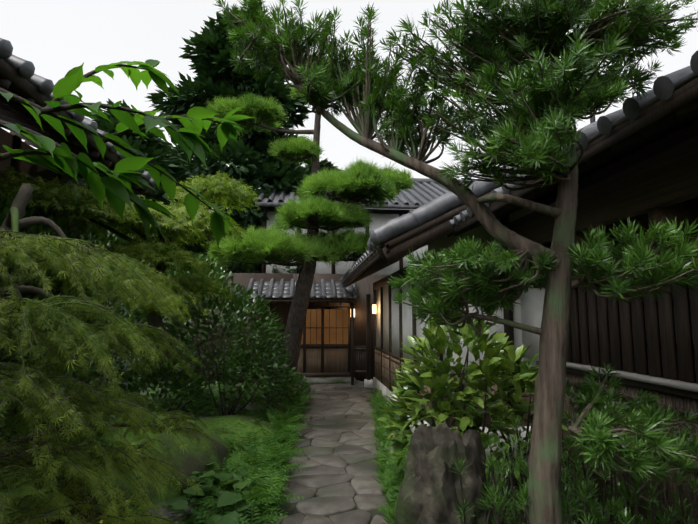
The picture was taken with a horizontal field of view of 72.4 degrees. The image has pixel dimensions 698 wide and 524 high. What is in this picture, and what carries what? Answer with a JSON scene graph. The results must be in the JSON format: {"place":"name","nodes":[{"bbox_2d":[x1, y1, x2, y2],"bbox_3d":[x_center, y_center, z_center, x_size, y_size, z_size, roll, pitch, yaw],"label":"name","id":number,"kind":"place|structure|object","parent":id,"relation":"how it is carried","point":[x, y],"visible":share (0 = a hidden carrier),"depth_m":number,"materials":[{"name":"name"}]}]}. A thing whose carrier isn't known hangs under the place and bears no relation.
{"place":"outdoors","nodes":[
{"label":"outdoors","id":0,"kind":"place"},
{"bbox_2d":[0,59,254,245],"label":"leafy branch","id":1,"kind":"object","parent":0,"point":[188,140],"depth_m":1.64,"materials":[{"name":"green plant"}]},
{"bbox_2d":[18,365,631,523],"bbox_3d":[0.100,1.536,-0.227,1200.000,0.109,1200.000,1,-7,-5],"label":"ground","id":2,"kind":"structure","parent":0,"point":[495,473],"depth_m":8.04,"materials":[{"name":"soil"}]},
{"bbox_2d":[0,482,73,523],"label":"foliage","id":3,"kind":"object","parent":2,"relation":"on","point":[22,494],"visible":0.08,"depth_m":3.06,"materials":[{"name":"green plant"}]},
{"bbox_2d":[0,59,154,443],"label":"house eave timbers","id":4,"kind":"object","parent":2,"relation":"on","point":[15,83],"visible":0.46,"depth_m":4.56,"materials":[{"name":"brown wood"}]},
{"bbox_2d":[0,127,82,461],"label":"house wall boards","id":5,"kind":"object","parent":4,"relation":"attached to","point":[26,167],"visible":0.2,"depth_m":5.10,"materials":[{"name":"brown wood"}]},
{"bbox_2d":[0,38,156,187],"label":"roof tiles","id":6,"kind":"object","parent":4,"relation":"on","point":[24,68],"visible":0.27,"depth_m":3.71,"materials":[{"name":"grey ceramic"}]},
{"bbox_2d":[0,190,155,489],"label":"shrubs","id":7,"kind":"object","parent":2,"relation":"on","point":[47,229],"depth_m":4.78,"materials":[{"name":"green plant"}]},
{"bbox_2d":[51,505,110,523],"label":"foliage","id":8,"kind":"object","parent":2,"relation":"on","point":[59,521],"visible":0.38,"depth_m":2.49,"materials":[{"name":"green plant"}]},
{"bbox_2d":[60,317,112,438],"bbox_3d":[-3.202,1.376,5.738,0.840,1.680,0.728,1,-7,-5],"label":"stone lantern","id":9,"kind":"object","parent":2,"relation":"on","point":[97,374],"visible":0.02,"depth_m":5.64,"materials":[{"name":"stone"}]},
{"bbox_2d":[0,183,215,523],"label":"weeping maple tree","id":10,"kind":"object","parent":2,"relation":"on","point":[33,316],"depth_m":2.25,"materials":[{"name":"green plant"}]},
{"bbox_2d":[0,166,259,367],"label":"tall maple tree","id":11,"kind":"object","parent":2,"relation":"on","point":[55,198],"depth_m":5.59,"materials":[{"name":"green plant"}]},
{"bbox_2d":[49,412,226,521],"bbox_3d":[-1.890,2.020,4.293,1.528,1.247,1.784,1,-7,-5],"label":"moss mound","id":12,"kind":"object","parent":2,"relation":"on","point":[196,457],"visible":0.35,"depth_m":3.93,"materials":[{"name":"green plant"}]},
{"bbox_2d":[77,98,206,380],"bbox_3d":[-5.666,-0.656,11.917,4.552,7.154,4.606,1,-7,-5],"label":"conifer tree","id":13,"kind":"object","parent":2,"relation":"on","point":[150,146],"depth_m":11.86,"materials":[{"name":"green plant"}]},
{"bbox_2d":[74,261,220,364],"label":"walls","id":14,"kind":"structure","parent":2,"relation":"on","point":[164,321],"depth_m":15.83,"materials":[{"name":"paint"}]},
{"bbox_2d":[255,175,470,209],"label":"roofs","id":15,"kind":"structure","parent":14,"relation":"on","point":[423,191],"depth_m":13.15,"materials":[{"name":"tile"}]},
{"bbox_2d":[141,501,201,523],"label":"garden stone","id":16,"kind":"object","parent":2,"relation":"on","point":[175,518],"visible":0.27,"depth_m":3.44,"materials":[{"name":"grey stone"}]},
{"bbox_2d":[73,252,298,420],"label":"camellia shrubs","id":17,"kind":"object","parent":2,"relation":"on","point":[232,369],"depth_m":6.80,"materials":[{"name":"green plant"}]},
{"bbox_2d":[172,472,255,523],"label":"plant stems","id":18,"kind":"object","parent":2,"relation":"on","point":[202,497],"visible":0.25,"depth_m":3.66,"materials":[{"name":"green plant"}]},
{"bbox_2d":[148,462,268,523],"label":"butterbur leaves","id":19,"kind":"object","parent":18,"relation":"attached to","point":[225,498],"visible":0.6,"depth_m":3.41,"materials":[{"name":"green plant"}]},
{"bbox_2d":[16,381,411,523],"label":"fern ground cover","id":20,"kind":"object","parent":2,"relation":"on","point":[264,459],"visible":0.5,"depth_m":4.55,"materials":[{"name":"green plant"}]},
{"bbox_2d":[198,453,255,511],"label":"plants","id":21,"kind":"object","parent":2,"relation":"on","point":[227,480],"visible":0.04,"depth_m":4.21,"materials":[{"name":"green plant"}]},
{"bbox_2d":[144,6,319,273],"bbox_3d":[-3.423,-2.392,14.968,6.102,11.298,6.129,1,-7,-5],"label":"conifer tree","id":22,"kind":"object","parent":2,"relation":"on","point":[216,74],"depth_m":13.83,"materials":[{"name":"green plant"}]},
{"bbox_2d":[195,415,280,452],"bbox_3d":[-1.544,2.224,5.795,1.646,0.648,1.834,1,-7,-5],"label":"moss mound","id":23,"kind":"object","parent":2,"relation":"on","point":[230,423],"visible":0.17,"depth_m":5.61,"materials":[{"name":"green plant"}]},
{"bbox_2d":[230,402,267,418],"bbox_3d":[-1.488,2.312,7.222,0.622,0.364,0.498,1,-7,-5],"label":"garden stone","id":24,"kind":"object","parent":2,"relation":"on","point":[248,406],"visible":0.17,"depth_m":7.12,"materials":[{"name":"grey stone"}]},
{"bbox_2d":[173,273,387,384],"bbox_3d":[-1.426,1.546,11.202,5.400,2.600,0.950,1,-7,-5],"label":"entrance wooden frame","id":25,"kind":"object","parent":2,"relation":"on","point":[356,344],"visible":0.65,"depth_m":11.58,"materials":[{"name":"brown wood"}]},
{"bbox_2d":[226,207,412,273],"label":"wooden beams","id":26,"kind":"structure","parent":25,"relation":"on","point":[388,211],"depth_m":12.65,"materials":[{"name":"brown wood"}]},
{"bbox_2d":[266,211,427,274],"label":"house wall","id":27,"kind":"structure","parent":26,"relation":"attached to","point":[378,220],"depth_m":12.67,"materials":[{"name":"white paint"}]},
{"bbox_2d":[297,348,347,372],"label":"door lower panels","id":28,"kind":"object","parent":25,"relation":"in","point":[335,360],"visible":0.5,"depth_m":11.54,"materials":[{"name":"brown wood"}]},
{"bbox_2d":[301,309,347,343],"bbox_3d":[-0.683,1.577,11.651,1.360,0.880,0.008,1,-7,-5],"label":"entrance glass","id":29,"kind":"object","parent":25,"relation":"in","point":[338,335],"visible":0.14,"depth_m":11.66,"materials":[{"name":"orange glass"}]},
{"bbox_2d":[251,317,311,402],"bbox_3d":[-1.358,1.857,9.343,0.839,1.588,2.668,3,-7,-22],"label":"clipped shrub","id":30,"kind":"object","parent":2,"relation":"on","point":[306,384],"depth_m":8.58,"materials":[{"name":"green plant"}]},
{"bbox_2d":[245,298,355,384],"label":"wooden beam","id":31,"kind":"structure","parent":2,"relation":"on","point":[314,301],"depth_m":10.82,"materials":[{"name":"brown wood"}]},
{"bbox_2d":[245,278,358,298],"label":"canopy tiles","id":32,"kind":"object","parent":31,"relation":"on","point":[283,288],"visible":0.77,"depth_m":11.13,"materials":[{"name":"grey ceramic"}]},
{"bbox_2d":[204,52,415,393],"bbox_3d":[-0.724,-0.694,9.215,4.320,6.832,2.831,1,-7,-5],"label":"pine tree","id":33,"kind":"object","parent":2,"relation":"on","point":[381,185],"depth_m":9.07,"materials":[{"name":"green plant"}]},
{"bbox_2d":[229,389,409,523],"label":"grass tufts","id":34,"kind":"object","parent":2,"relation":"on","point":[388,516],"visible":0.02,"depth_m":4.51,"materials":[{"name":"green plant"}]},
{"bbox_2d":[302,158,339,172],"bbox_3d":[-1.440,-0.174,17.485,4.923,7.475,5.292,1,-7,-5],"label":"conifer tree","id":35,"kind":"object","parent":2,"relation":"on","point":[329,165],"depth_m":17.44,"materials":[{"name":"green plant"}]},
{"bbox_2d":[267,380,391,523],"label":"path stones","id":36,"kind":"object","parent":2,"relation":"on","point":[322,479],"visible":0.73,"depth_m":5.03,"materials":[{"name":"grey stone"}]},
{"bbox_2d":[276,385,386,523],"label":"fallen leaves","id":37,"kind":"object","parent":36,"relation":"on","point":[328,467],"visible":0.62,"depth_m":4.47,"materials":[{"name":"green plant"}]},
{"bbox_2d":[364,379,372,387],"bbox_3d":[0.428,2.659,10.382,0.170,0.200,0.170,1,-7,-5],"label":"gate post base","id":38,"kind":"object","parent":36,"relation":"on","point":[368,383],"visible":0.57,"depth_m":10.30,"materials":[{"name":"grey stone"}]},
{"bbox_2d":[393,421,490,523],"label":"standing stone","id":39,"kind":"object","parent":2,"relation":"on","point":[430,491],"visible":0.96,"depth_m":2.78,"materials":[{"name":"grey stone"}]},
{"bbox_2d":[212,0,697,523],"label":"podocarpus tree","id":40,"kind":"object","parent":2,"relation":"on","point":[533,83],"depth_m":2.08,"materials":[{"name":"green plant"}]},
{"bbox_2d":[377,308,568,523],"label":"aucuba bush","id":41,"kind":"object","parent":2,"relation":"on","point":[501,358],"depth_m":3.73,"materials":[{"name":"green plant"}]},
{"bbox_2d":[449,416,697,523],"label":"shrub","id":42,"kind":"object","parent":2,"relation":"on","point":[521,501],"depth_m":2.41,"materials":[{"name":"green plant"}]},
{"bbox_2d":[449,50,697,227],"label":"roof tiles","id":43,"kind":"object","parent":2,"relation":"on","point":[665,87],"visible":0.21,"depth_m":2.31,"materials":[{"name":"grey ceramic"}]},
{"bbox_2d":[584,0,595,123],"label":"utility pole","id":44,"kind":"object","parent":2,"relation":"on","point":[592,119],"depth_m":8.70,"materials":[{"name":"metal"}]},
{"bbox_2d":[300,377,355,383],"bbox_3d":[-0.705,2.793,11.194,1.700,0.120,0.530,1,-7,-5],"label":"entrance step","id":45,"kind":"object","parent":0,"point":[326,380],"visible":0.43,"depth_m":10.99,"materials":[{"name":"grey stone"}]},
{"bbox_2d":[0,0,697,272],"label":"sky","id":46,"kind":"structure","parent":0,"point":[57,36],"materials":[{"name":"white"}]},
{"bbox_2d":[354,305,375,316],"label":"entrance lamp shades","id":47,"kind":"object","parent":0,"point":[373,309],"visible":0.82,"depth_m":9.54,"materials":[{"name":"white paper"}]},
{"bbox_2d":[342,186,501,287],"bbox_3d":[2.333,-0.875,8.468,4.481,2.333,6.150,1,-7,-5],"label":"roof eave","id":48,"kind":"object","parent":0,"point":[378,261],"depth_m":5.49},
{"bbox_2d":[382,214,458,262],"bbox_3d":[2.607,-1.146,5.446,4.530,2.386,0.040,1,-7,-5],"label":"house barge board","id":49,"kind":"object","parent":48,"relation":"attached to","point":[425,238],"visible":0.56,"depth_m":5.15,"materials":[{"name":"wood"}]},
{"bbox_2d":[366,214,515,426],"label":"house posts","id":50,"kind":"object","parent":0,"point":[507,312],"depth_m":8.03,"materials":[{"name":"brown wood"}]},
{"bbox_2d":[373,377,530,457],"bbox_3d":[2.349,2.287,7.648,3.300,0.350,4.610,1,-7,-5],"label":"house foundation","id":51,"kind":"object","parent":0,"point":[379,385],"visible":0.17,"depth_m":5.45,"materials":[{"name":"grey concrete"}]},
{"bbox_2d":[375,349,534,426],"bbox_3d":[1.370,1.732,6.858,2.617,0.570,5.573,6,-9,-40],"label":"wooden wall panel","id":52,"kind":"object","parent":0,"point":[393,367],"visible":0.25,"depth_m":7.37,"materials":[{"name":"brown wood"}]},
{"bbox_2d":[374,351,533,413],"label":"house wainscot battens","id":53,"kind":"object","parent":52,"relation":"attached to","point":[424,391],"visible":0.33,"depth_m":7.73,"materials":[{"name":"brown wood"}]},
{"bbox_2d":[376,208,538,369],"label":"wall","id":54,"kind":"structure","parent":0,"point":[482,233],"depth_m":5.68,"materials":[{"name":"white paint"}]},
{"bbox_2d":[340,121,596,283],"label":"roof tiles","id":55,"kind":"object","parent":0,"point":[394,228],"visible":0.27,"depth_m":5.18,"materials":[{"name":"grey ceramic"}]},
{"bbox_2d":[520,285,544,359],"bbox_3d":[2.056,0.621,5.171,0.060,0.870,0.720,1,-7,-5],"label":"wall panel","id":56,"kind":"object","parent":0,"point":[532,302],"visible":0.29,"depth_m":5.26,"materials":[{"name":"white paint"}]},
{"bbox_2d":[493,136,697,250],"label":"roof eave","id":57,"kind":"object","parent":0,"point":[654,186],"depth_m":3.10,"materials":[{"name":"brown wood"}]},
{"bbox_2d":[447,77,697,236],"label":"roof","id":58,"kind":"structure","parent":57,"relation":"on","point":[677,110],"depth_m":2.62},
{"bbox_2d":[534,120,697,521],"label":"house wall","id":59,"kind":"structure","parent":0,"point":[597,337],"depth_m":3.55,"materials":[{"name":"brown wood"}]},
{"bbox_2d":[562,372,697,523],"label":"wall","id":60,"kind":"structure","parent":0,"point":[682,402],"depth_m":3.36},
{"bbox_2d":[566,362,697,391],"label":"horizontal rail","id":61,"kind":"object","parent":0,"point":[677,384],"depth_m":3.40,"materials":[{"name":"grey wood"}]},
{"bbox_2d":[619,271,696,381],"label":"fence slats","id":62,"kind":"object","parent":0,"point":[675,334],"depth_m":3.34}
]}

